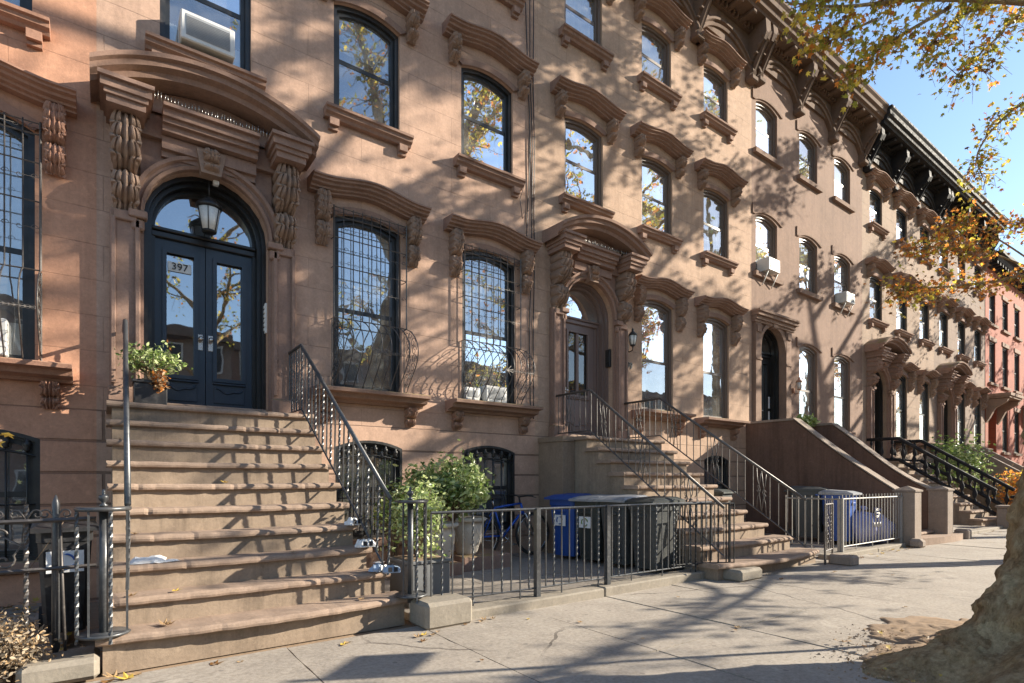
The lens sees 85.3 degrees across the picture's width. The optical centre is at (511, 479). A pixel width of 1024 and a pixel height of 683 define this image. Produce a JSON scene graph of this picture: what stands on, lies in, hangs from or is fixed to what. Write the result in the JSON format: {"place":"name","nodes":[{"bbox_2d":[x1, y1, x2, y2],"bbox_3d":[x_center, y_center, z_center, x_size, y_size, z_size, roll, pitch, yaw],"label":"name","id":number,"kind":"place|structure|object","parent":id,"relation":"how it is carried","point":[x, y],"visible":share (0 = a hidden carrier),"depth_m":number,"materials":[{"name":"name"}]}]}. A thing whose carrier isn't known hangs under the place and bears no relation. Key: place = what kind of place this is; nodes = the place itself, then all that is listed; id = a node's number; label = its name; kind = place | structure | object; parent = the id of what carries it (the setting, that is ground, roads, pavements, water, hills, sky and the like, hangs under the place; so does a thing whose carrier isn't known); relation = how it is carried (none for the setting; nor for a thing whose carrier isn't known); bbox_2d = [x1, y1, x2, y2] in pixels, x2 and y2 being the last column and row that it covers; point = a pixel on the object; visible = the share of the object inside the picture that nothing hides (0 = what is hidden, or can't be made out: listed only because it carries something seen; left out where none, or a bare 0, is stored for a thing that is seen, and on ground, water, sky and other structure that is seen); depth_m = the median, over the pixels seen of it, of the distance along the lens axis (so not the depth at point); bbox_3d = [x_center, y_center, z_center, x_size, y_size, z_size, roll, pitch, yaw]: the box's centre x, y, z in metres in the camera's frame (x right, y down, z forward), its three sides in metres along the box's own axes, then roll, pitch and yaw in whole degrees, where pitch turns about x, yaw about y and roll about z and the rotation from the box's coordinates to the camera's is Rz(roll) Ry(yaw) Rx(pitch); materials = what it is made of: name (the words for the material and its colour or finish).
{"place":"outdoors","nodes":[
{"label":"outdoors","id":0,"kind":"place"},
{"bbox_2d":[0,514,992,652],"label":"courtyard paving","id":1,"kind":"structure","parent":0,"point":[457,584],"depth_m":6.87,"materials":[{"name":"concrete"}]},
{"bbox_2d":[30,516,98,633],"bbox_3d":[-3.466,0.744,4.311,0.395,0.892,0.573,0,0,-39],"label":"wheeled bin","id":2,"kind":"object","parent":1,"relation":"on","point":[42,531],"visible":0.72,"depth_m":4.15,"materials":[{"name":"plastic"}]},
{"bbox_2d":[362,476,408,556],"bbox_3d":[-1.433,0.578,6.750,0.707,1.245,0.664,0,0,23],"label":"leafy plant","id":3,"kind":"object","parent":1,"relation":"on","point":[394,548],"visible":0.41,"depth_m":6.71,"materials":[{"name":"green plant"}]},
{"bbox_2d":[390,553,451,607],"bbox_3d":[-0.907,0.979,5.457,0.470,0.442,0.460,0,0,-36],"label":"planter box","id":4,"kind":"object","parent":1,"relation":"on","point":[395,581],"visible":0.51,"depth_m":5.33,"materials":[{"name":"stone"}]},
{"bbox_2d":[381,471,451,557],"bbox_3d":[-0.923,0.377,5.475,0.693,0.938,0.798,0,0,-4],"label":"leafy plant","id":5,"kind":"object","parent":4,"relation":"on","point":[432,505],"visible":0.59,"depth_m":5.39,"materials":[{"name":"green plant"}]},
{"bbox_2d":[450,561,461,575],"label":"plinth","id":6,"kind":"structure","parent":1,"relation":"on","point":[457,568],"depth_m":6.94,"materials":[{"name":"brown stone"}]},
{"bbox_2d":[427,521,458,557],"bbox_3d":[-0.930,0.800,7.110,0.507,0.500,0.507,0,0,-36],"label":"plant pot","id":7,"kind":"object","parent":6,"relation":"on","point":[447,543],"visible":0.45,"depth_m":6.96,"materials":[{"name":"stone"}]},
{"bbox_2d":[392,461,455,514],"bbox_3d":[-1.166,0.181,6.996,0.893,0.843,0.857,0,0,19],"label":"bushy shrub","id":8,"kind":"object","parent":7,"relation":"on","point":[413,477],"visible":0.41,"depth_m":6.90,"materials":[{"name":"green plant"}]},
{"bbox_2d":[0,531,949,682],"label":"leaf litter","id":9,"kind":"object","parent":1,"relation":"on","point":[70,633],"visible":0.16,"depth_m":4.20,"materials":[{"name":"brown plant"}]},
{"bbox_2d":[450,548,509,571],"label":"plinth","id":10,"kind":"structure","parent":1,"relation":"on","point":[487,560],"depth_m":7.40,"materials":[{"name":"brown stone"}]},
{"bbox_2d":[448,516,485,554],"bbox_3d":[-0.611,0.760,7.555,0.530,0.500,0.529,0,0,-36],"label":"plant pot","id":11,"kind":"object","parent":10,"relation":"on","point":[468,534],"visible":0.75,"depth_m":7.39,"materials":[{"name":"stone"}]},
{"bbox_2d":[405,439,494,521],"bbox_3d":[-0.811,0.016,7.315,1.188,1.095,1.085,0,0,-3],"label":"bushy shrub","id":12,"kind":"object","parent":11,"relation":"in","point":[467,489],"visible":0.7,"depth_m":7.22,"materials":[{"name":"green plant"}]},
{"bbox_2d":[475,494,548,554],"bbox_3d":[-0.068,0.710,8.487,1.658,0.959,0.603,0,0,-36],"label":"bicycle","id":13,"kind":"object","parent":1,"relation":"on","point":[498,535],"visible":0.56,"depth_m":8.52,"materials":[{"name":"metal"}]},
{"bbox_2d":[544,493,591,555],"bbox_3d":[0.915,0.702,8.494,0.663,0.976,0.546,0,0,-45],"label":"wheeled bin","id":14,"kind":"object","parent":1,"relation":"on","point":[558,500],"visible":0.61,"depth_m":8.28,"materials":[{"name":"plastic"}]},
{"bbox_2d":[568,494,611,559],"bbox_3d":[1.256,0.707,8.098,0.681,0.966,0.546,0,0,-41],"label":"wheeled bin","id":15,"kind":"object","parent":1,"relation":"on","point":[585,500],"visible":0.62,"depth_m":7.88,"materials":[{"name":"plastic"}]},
{"bbox_2d":[593,494,646,564],"bbox_3d":[1.560,0.702,7.684,0.691,0.976,0.558,0,0,-36],"label":"wheeled bin","id":16,"kind":"object","parent":1,"relation":"on","point":[614,499],"visible":0.37,"depth_m":7.45,"materials":[{"name":"plastic"}]},
{"bbox_2d":[625,496,684,570],"bbox_3d":[1.879,0.707,7.284,0.681,0.966,0.546,0,0,-33],"label":"wheeled bin","id":17,"kind":"object","parent":1,"relation":"on","point":[655,499],"visible":0.59,"depth_m":7.10,"materials":[{"name":"plastic"}]},
{"bbox_2d":[784,486,829,537],"bbox_3d":[5.899,0.660,11.127,0.753,1.059,0.627,0,0,37],"label":"wheeled bin","id":18,"kind":"object","parent":1,"relation":"on","point":[807,491],"visible":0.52,"depth_m":10.91,"materials":[{"name":"plastic"}]},
{"bbox_2d":[815,490,861,541],"bbox_3d":[6.138,0.693,10.473,0.519,0.994,0.663,0,0,-42],"label":"wheeled bin","id":19,"kind":"object","parent":1,"relation":"on","point":[831,493],"visible":0.58,"depth_m":10.30,"materials":[{"name":"plastic"}]},
{"bbox_2d":[853,506,879,544],"bbox_3d":[6.555,0.861,10.443,0.651,0.739,0.625,0,0,-36],"label":"rubbish bag","id":20,"kind":"object","parent":1,"relation":"on","point":[864,526],"visible":0.53,"depth_m":10.23,"materials":[{"name":"blue plastic"}]},
{"bbox_2d":[934,429,997,496],"bbox_3d":[14.174,-0.218,17.421,2.231,2.741,1.644,0,0,-36],"label":"leafy plant","id":21,"kind":"object","parent":1,"relation":"on","point":[967,457],"visible":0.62,"depth_m":17.15,"materials":[{"name":"green plant"}]},
{"bbox_2d":[942,444,1021,492],"bbox_3d":[16.762,0.000,19.410,0.320,2.500,3.040,0,0,-36],"label":"stone balustrade","id":22,"kind":"object","parent":1,"relation":"on","point":[1000,467],"visible":0.25,"depth_m":19.24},
{"bbox_2d":[15,525,1006,682],"bbox_3d":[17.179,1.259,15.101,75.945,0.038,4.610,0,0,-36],"label":"sidewalk","id":23,"kind":"structure","parent":0,"point":[793,616],"depth_m":4.40,"materials":[{"name":"concrete"}]},
{"bbox_2d":[0,607,63,682],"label":"dry plant","id":24,"kind":"object","parent":23,"relation":"on","point":[14,653],"visible":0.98,"depth_m":3.37,"materials":[{"name":"beige plant"}]},
{"bbox_2d":[0,0,96,607],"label":"brownstone house","id":25,"kind":"structure","parent":23,"relation":"on","point":[49,400],"depth_m":5.61,"materials":[{"name":"stone"}]},
{"bbox_2d":[0,318,21,356],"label":"air conditioner","id":26,"kind":"object","parent":25,"relation":"attached to","point":[15,346],"visible":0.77,"depth_m":5.50,"materials":[{"name":"white plastic"}]},
{"bbox_2d":[0,433,38,574],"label":"window","id":27,"kind":"structure","parent":25,"relation":"in","point":[17,440],"depth_m":5.54,"materials":[{"name":"black glass"}]},
{"bbox_2d":[0,429,39,561],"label":"window grille","id":28,"kind":"object","parent":25,"relation":"attached to","point":[26,444],"depth_m":5.48,"materials":[{"name":"black metal"}]},
{"bbox_2d":[0,111,41,360],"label":"window grille","id":29,"kind":"object","parent":25,"relation":"attached to","point":[39,304],"depth_m":5.38,"materials":[{"name":"metal"}]},
{"bbox_2d":[0,0,50,51],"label":"window","id":30,"kind":"structure","parent":25,"relation":"in","point":[36,26],"depth_m":5.41,"materials":[{"name":"brown stone"}]},
{"bbox_2d":[0,58,76,409],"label":"window","id":31,"kind":"structure","parent":25,"relation":"in","point":[58,101],"depth_m":5.52,"materials":[{"name":"brown glass"}]},
{"bbox_2d":[16,645,99,682],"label":"stone block","id":32,"kind":"structure","parent":23,"relation":"on","point":[76,665],"depth_m":3.43,"materials":[{"name":"beige stone"}]},
{"bbox_2d":[89,0,543,675],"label":"brownstone house","id":33,"kind":"structure","parent":23,"relation":"on","point":[411,116],"depth_m":6.85,"materials":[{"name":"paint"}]},
{"bbox_2d":[74,319,131,644],"bbox_3d":[-3.374,-0.250,4.627,0.307,2.640,2.765,0,0,-35],"label":"stair railing","id":34,"kind":"object","parent":33,"relation":"on","point":[106,629],"visible":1,"depth_m":3.60,"materials":[{"name":"grey metal"}]},
{"bbox_2d":[131,378,168,404],"bbox_3d":[-3.696,-0.869,5.673,0.310,0.267,0.350,0,0,-36],"label":"planter box","id":35,"kind":"object","parent":33,"relation":"on","point":[144,391],"visible":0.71,"depth_m":5.53,"materials":[{"name":"metal"}]},
{"bbox_2d":[114,340,192,378],"bbox_3d":[-3.655,-1.197,5.687,0.682,0.420,0.533,0,0,-36],"label":"leafy plant","id":36,"kind":"object","parent":35,"relation":"on","point":[155,363],"visible":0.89,"depth_m":5.60,"materials":[{"name":"green plant"}]},
{"bbox_2d":[155,237,204,404],"bbox_3d":[-3.884,-1.825,6.512,0.511,1.950,0.125,0,0,-36],"label":"front door","id":37,"kind":"structure","parent":33,"relation":"in","point":[184,389],"depth_m":6.54,"materials":[{"name":"blue wood"}]},
{"bbox_2d":[170,8,239,66],"bbox_3d":[-3.505,-5.010,6.376,0.820,0.320,0.352,0,0,-36],"label":"air conditioner","id":38,"kind":"object","parent":33,"relation":"attached to","point":[204,35],"visible":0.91,"depth_m":6.26,"materials":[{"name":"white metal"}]},
{"bbox_2d":[145,0,266,91],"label":"window","id":39,"kind":"structure","parent":33,"relation":"in","point":[238,11],"depth_m":6.48,"materials":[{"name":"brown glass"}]},
{"bbox_2d":[195,180,222,235],"bbox_3d":[-3.510,-3.167,6.442,0.280,0.645,0.280,0,0,-36],"label":"hanging lantern","id":40,"kind":"object","parent":33,"relation":"hanging from","point":[209,208],"visible":1,"depth_m":6.37,"materials":[{"name":"black metal"}]},
{"bbox_2d":[205,248,251,408],"bbox_3d":[-3.465,-1.825,6.820,0.511,1.950,0.125,0,0,-36],"label":"front door","id":41,"kind":"structure","parent":33,"relation":"in","point":[218,392],"depth_m":6.80,"materials":[{"name":"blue wood"}]},
{"bbox_2d":[288,344,427,602],"bbox_3d":[-1.802,-0.250,5.731,2.877,2.640,0.310,0,0,44],"label":"stair railing","id":42,"kind":"object","parent":33,"relation":"attached to","point":[410,594],"visible":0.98,"depth_m":5.28,"materials":[{"name":"grey metal"}]},
{"bbox_2d":[335,440,401,538],"bbox_3d":[-1.940,0.135,7.581,0.950,1.330,0.076,0,0,-36],"label":"window grille","id":43,"kind":"object","parent":33,"relation":"attached to","point":[385,450],"depth_m":7.59,"materials":[{"name":"black metal"}]},
{"bbox_2d":[307,169,431,426],"bbox_3d":[-1.922,-2.339,7.516,1.620,3.193,0.590,0,0,-36],"label":"window","id":44,"kind":"structure","parent":33,"relation":"in","point":[325,186],"depth_m":7.62,"materials":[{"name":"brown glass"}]},
{"bbox_2d":[338,443,406,545],"bbox_3d":[-1.955,0.190,7.603,1.230,1.440,0.270,0,0,-36],"label":"window","id":45,"kind":"structure","parent":33,"relation":"in","point":[369,445],"depth_m":7.67,"materials":[{"name":"black glass"}]},
{"bbox_2d":[331,204,418,392],"bbox_3d":[-1.815,-2.365,7.386,1.042,2.369,0.486,0,0,-36],"label":"window grille","id":46,"kind":"object","parent":33,"relation":"attached to","point":[382,352],"depth_m":7.37,"materials":[{"name":"metal"}]},
{"bbox_2d":[323,0,429,157],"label":"window","id":47,"kind":"structure","parent":33,"relation":"in","point":[357,34],"depth_m":7.70,"materials":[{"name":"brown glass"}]},
{"bbox_2d":[462,446,514,530],"bbox_3d":[-0.360,0.135,8.741,0.990,1.330,0.076,0,0,-36],"label":"window grille","id":48,"kind":"object","parent":33,"relation":"attached to","point":[501,454],"depth_m":8.89,"materials":[{"name":"black metal"}]},
{"bbox_2d":[442,13,539,198],"bbox_3d":[-0.366,-5.708,8.699,1.630,2.275,0.525,0,0,-36],"label":"window","id":49,"kind":"structure","parent":33,"relation":"in","point":[485,153],"depth_m":8.74,"materials":[{"name":"brown glass"}]},
{"bbox_2d":[443,213,543,433],"bbox_3d":[-0.315,-2.349,8.697,1.670,3.213,0.590,0,0,-36],"label":"window","id":50,"kind":"structure","parent":33,"relation":"in","point":[458,227],"depth_m":8.79,"materials":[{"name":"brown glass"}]},
{"bbox_2d":[464,448,524,537],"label":"window","id":51,"kind":"structure","parent":33,"relation":"in","point":[488,462],"depth_m":8.96,"materials":[{"name":"black glass"}]},
{"bbox_2d":[461,244,534,404],"bbox_3d":[-0.211,-2.365,8.564,1.082,2.369,0.486,0,0,-36],"label":"window grille","id":52,"kind":"object","parent":33,"relation":"attached to","point":[493,301],"depth_m":8.58,"materials":[{"name":"metal"}]},
{"bbox_2d":[520,0,534,418],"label":"facade cable","id":53,"kind":"object","parent":33,"relation":"attached to","point":[532,185],"visible":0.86,"depth_m":9.20,"materials":[{"name":"black metal"}]},
{"bbox_2d":[410,592,471,630],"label":"stone block","id":54,"kind":"structure","parent":23,"relation":"on","point":[436,611],"depth_m":4.72,"materials":[{"name":"beige stone"}]},
{"bbox_2d":[430,501,711,605],"bbox_3d":[0.941,0.766,6.032,4.032,0.968,0.069,0,0,-35],"label":"areaway fence","id":55,"kind":"object","parent":23,"relation":"on","point":[608,544],"visible":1,"depth_m":5.78,"materials":[{"name":"grey metal"}]},
{"bbox_2d":[535,0,819,580],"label":"brownstone house","id":56,"kind":"structure","parent":23,"relation":"on","point":[643,169],"depth_m":10.63,"materials":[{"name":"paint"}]},
{"bbox_2d":[565,322,590,435],"bbox_3d":[1.218,-1.830,10.259,0.710,2.080,0.125,0,0,-36],"label":"front door","id":57,"kind":"structure","parent":56,"relation":"in","point":[577,338],"depth_m":10.27,"materials":[{"name":"black wood"}]},
{"bbox_2d":[558,0,614,71],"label":"window","id":58,"kind":"structure","parent":56,"relation":"in","point":[575,31],"depth_m":10.09,"materials":[{"name":"brown glass"}]},
{"bbox_2d":[550,75,626,218],"bbox_3d":[1.327,-5.742,9.899,1.600,2.225,0.455,0,0,-36],"label":"window","id":59,"kind":"structure","parent":56,"relation":"in","point":[582,193],"depth_m":9.97,"materials":[{"name":"brown glass"}]},
{"bbox_2d":[556,389,724,556],"bbox_3d":[1.665,-0.236,8.155,0.040,2.389,3.237,0,0,-36],"label":"stair railing","id":60,"kind":"object","parent":56,"relation":"attached to","point":[713,498],"visible":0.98,"depth_m":7.92,"materials":[{"name":"metal"}]},
{"bbox_2d":[630,121,693,253],"bbox_3d":[2.926,-5.748,11.118,1.600,2.215,0.525,0,0,-36],"label":"window","id":61,"kind":"structure","parent":56,"relation":"in","point":[656,179],"depth_m":11.18,"materials":[{"name":"brown glass"}]},
{"bbox_2d":[633,0,692,110],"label":"window","id":62,"kind":"structure","parent":56,"relation":"in","point":[667,10],"depth_m":11.22,"materials":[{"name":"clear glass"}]},
{"bbox_2d":[631,274,695,435],"bbox_3d":[2.953,-2.434,11.097,1.620,3.063,0.590,0,0,-36],"label":"window","id":63,"kind":"structure","parent":56,"relation":"in","point":[655,316],"depth_m":11.23,"materials":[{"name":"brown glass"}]},
{"bbox_2d":[624,398,806,547],"bbox_3d":[3.098,-0.240,9.127,0.061,2.399,3.367,0,0,-38],"label":"stair railing","id":64,"kind":"object","parent":56,"relation":"attached to","point":[734,450],"visible":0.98,"depth_m":8.88,"materials":[{"name":"metal"}]},
{"bbox_2d":[694,29,746,143],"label":"window","id":65,"kind":"structure","parent":56,"relation":"in","point":[714,85],"depth_m":12.35,"materials":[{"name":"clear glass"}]},
{"bbox_2d":[694,157,747,275],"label":"window","id":66,"kind":"structure","parent":56,"relation":"in","point":[705,167],"depth_m":12.42,"materials":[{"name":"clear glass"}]},
{"bbox_2d":[694,295,749,440],"bbox_3d":[4.565,-2.424,12.281,1.620,3.083,0.590,0,0,-36],"label":"window","id":67,"kind":"structure","parent":56,"relation":"in","point":[713,331],"depth_m":12.42,"materials":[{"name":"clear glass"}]},
{"bbox_2d":[669,502,734,571],"bbox_3d":[2.350,0.771,6.934,0.942,0.958,0.105,0,0,-16],"label":"areaway fence","id":68,"kind":"object","parent":23,"relation":"on","point":[729,528],"visible":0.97,"depth_m":6.99,"materials":[{"name":"black metal"}]},
{"bbox_2d":[472,525,1003,619],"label":"courtyard kerb","id":69,"kind":"structure","parent":23,"relation":"on","point":[529,602],"depth_m":5.99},
{"bbox_2d":[0,495,95,654],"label":"scroll fence","id":70,"kind":"object","parent":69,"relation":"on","point":[57,567],"visible":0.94,"depth_m":3.59,"materials":[{"name":"metal"}]},
{"bbox_2d":[723,566,761,581],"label":"stone block","id":71,"kind":"structure","parent":23,"relation":"on","point":[742,574],"depth_m":6.86,"materials":[{"name":"beige stone"}]},
{"bbox_2d":[785,495,839,551],"bbox_3d":[5.028,0.760,9.312,0.043,0.980,0.862,0,0,-41],"label":"areaway fence","id":72,"kind":"object","parent":23,"relation":"on","point":[838,521],"visible":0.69,"depth_m":9.23,"materials":[{"name":"metal"}]},
{"bbox_2d":[824,500,833,564],"bbox_3d":[4.723,0.780,8.278,0.036,0.940,0.448,0,0,43],"label":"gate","id":73,"kind":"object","parent":23,"relation":"on","point":[828,525],"visible":1,"depth_m":8.28,"materials":[{"name":"metal"}]},
{"bbox_2d":[746,1,971,547],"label":"brownstone house","id":74,"kind":"structure","parent":23,"relation":"on","point":[811,145],"depth_m":14.09,"materials":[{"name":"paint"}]},
{"bbox_2d":[752,202,783,285],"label":"window","id":75,"kind":"structure","parent":74,"relation":"in","point":[765,230],"depth_m":13.67,"materials":[{"name":"clear glass"}]},
{"bbox_2d":[752,87,783,168],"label":"window","id":76,"kind":"structure","parent":74,"relation":"in","point":[764,148],"depth_m":13.68,"materials":[{"name":"clear glass"}]},
{"bbox_2d":[796,337,821,417],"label":"window","id":77,"kind":"structure","parent":74,"relation":"in","point":[806,355],"depth_m":15.02,"materials":[{"name":"clear glass"}]},
{"bbox_2d":[796,226,823,301],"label":"window","id":78,"kind":"structure","parent":74,"relation":"in","point":[806,288],"depth_m":15.00,"materials":[{"name":"clear glass"}]},
{"bbox_2d":[796,120,823,193],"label":"window","id":79,"kind":"structure","parent":74,"relation":"in","point":[806,175],"depth_m":14.98,"materials":[{"name":"clear glass"}]},
{"bbox_2d":[832,347,855,435],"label":"window","id":80,"kind":"structure","parent":74,"relation":"in","point":[840,363],"depth_m":16.24,"materials":[{"name":"clear glass"}]},
{"bbox_2d":[832,245,855,314],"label":"window","id":81,"kind":"structure","parent":74,"relation":"in","point":[840,265],"depth_m":16.14,"materials":[{"name":"clear glass"}]},
{"bbox_2d":[832,147,855,212],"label":"window","id":82,"kind":"structure","parent":74,"relation":"in","point":[840,197],"depth_m":16.15,"materials":[{"name":"clear glass"}]},
{"bbox_2d":[840,493,902,551],"bbox_3d":[6.326,0.750,9.699,2.480,1.000,0.056,0,0,-36],"label":"areaway fence","id":83,"kind":"object","parent":23,"relation":"on","point":[878,524],"visible":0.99,"depth_m":9.66,"materials":[{"name":"metal"}]},
{"bbox_2d":[786,616,968,682],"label":"tree pit soil","id":84,"kind":"object","parent":23,"relation":"on","point":[915,628],"visible":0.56,"depth_m":4.41,"materials":[{"name":"brown soil"}]},
{"bbox_2d":[756,0,1023,317],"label":"plane tree","id":85,"kind":"object","parent":23,"relation":"on","point":[884,45],"visible":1,"depth_m":10.05,"materials":[{"name":"orange plant"}]},
{"bbox_2d":[862,104,995,525],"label":"brownstone house","id":86,"kind":"structure","parent":23,"relation":"on","point":[910,175],"depth_m":17.88,"materials":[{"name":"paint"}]},
{"bbox_2d":[865,256,896,332],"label":"window","id":87,"kind":"structure","parent":86,"relation":"in","point":[883,265],"depth_m":17.42,"materials":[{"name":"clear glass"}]},
{"bbox_2d":[865,167,896,240],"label":"window","id":88,"kind":"structure","parent":86,"relation":"in","point":[882,178],"depth_m":17.38,"materials":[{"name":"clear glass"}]},
{"bbox_2d":[892,271,919,342],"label":"window","id":89,"kind":"structure","parent":86,"relation":"in","point":[900,330],"depth_m":18.59,"materials":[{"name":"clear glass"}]},
{"bbox_2d":[892,188,920,253],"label":"window","id":90,"kind":"structure","parent":86,"relation":"in","point":[906,197],"depth_m":18.59,"materials":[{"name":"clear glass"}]},
{"bbox_2d":[895,362,920,453],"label":"window","id":91,"kind":"structure","parent":86,"relation":"in","point":[910,367],"depth_m":18.79,"materials":[{"name":"clear glass"}]},
{"bbox_2d":[916,207,941,269],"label":"window","id":92,"kind":"structure","parent":86,"relation":"in","point":[922,213],"depth_m":19.71,"materials":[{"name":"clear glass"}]},
{"bbox_2d":[917,285,941,350],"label":"window","id":93,"kind":"structure","parent":86,"relation":"in","point":[923,340],"depth_m":19.96,"materials":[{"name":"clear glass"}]},
{"bbox_2d":[916,369,943,454],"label":"window","id":94,"kind":"structure","parent":86,"relation":"in","point":[922,387],"depth_m":19.94,"materials":[{"name":"clear glass"}]},
{"bbox_2d":[867,437,997,515],"bbox_3d":[11.712,-0.144,15.677,0.120,2.211,3.058,0,0,-36],"label":"baluster railing","id":95,"kind":"object","parent":86,"relation":"attached to","point":[949,479],"visible":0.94,"depth_m":15.45,"materials":[{"name":"black metal"}]},
{"bbox_2d":[893,439,1015,504],"bbox_3d":[13.130,-0.144,16.719,0.120,2.211,3.058,0,0,-36],"label":"baluster railing","id":96,"kind":"object","parent":86,"relation":"attached to","point":[982,474],"visible":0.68,"depth_m":16.44,"materials":[{"name":"black metal"}]},
{"bbox_2d":[860,429,1023,682],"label":"plane tree","id":97,"kind":"object","parent":23,"relation":"on","point":[984,643],"visible":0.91,"depth_m":3.48,"materials":[{"name":"brown plant"}]},
{"bbox_2d":[934,173,1011,511],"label":"brownstone house","id":98,"kind":"structure","parent":23,"relation":"on","point":[961,396],"depth_m":21.66,"materials":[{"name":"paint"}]},
{"bbox_2d":[937,296,959,357],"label":"window","id":99,"kind":"structure","parent":98,"relation":"in","point":[952,305],"depth_m":21.07,"materials":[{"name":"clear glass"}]},
{"bbox_2d":[956,306,975,362],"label":"window","id":100,"kind":"structure","parent":98,"relation":"in","point":[967,312],"depth_m":22.25,"materials":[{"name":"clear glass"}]},
{"bbox_2d":[958,381,976,444],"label":"window","id":101,"kind":"structure","parent":98,"relation":"in","point":[969,392],"depth_m":22.43,"materials":[{"name":"clear glass"}]},
{"bbox_2d":[973,316,991,370],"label":"window","id":102,"kind":"structure","parent":98,"relation":"in","point":[984,322],"depth_m":23.52,"materials":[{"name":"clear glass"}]},
{"bbox_2d":[972,387,993,449],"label":"window","id":103,"kind":"structure","parent":98,"relation":"in","point":[984,391],"depth_m":23.59,"materials":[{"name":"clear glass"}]},
{"bbox_2d":[985,250,1023,465],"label":"brick house","id":104,"kind":"structure","parent":23,"relation":"on","point":[1003,379],"depth_m":25.47,"materials":[{"name":"brick"}]},
{"bbox_2d":[784,0,1023,263],"label":"sky","id":105,"kind":"structure","parent":0,"point":[950,133],"materials":[{"name":"blue"}]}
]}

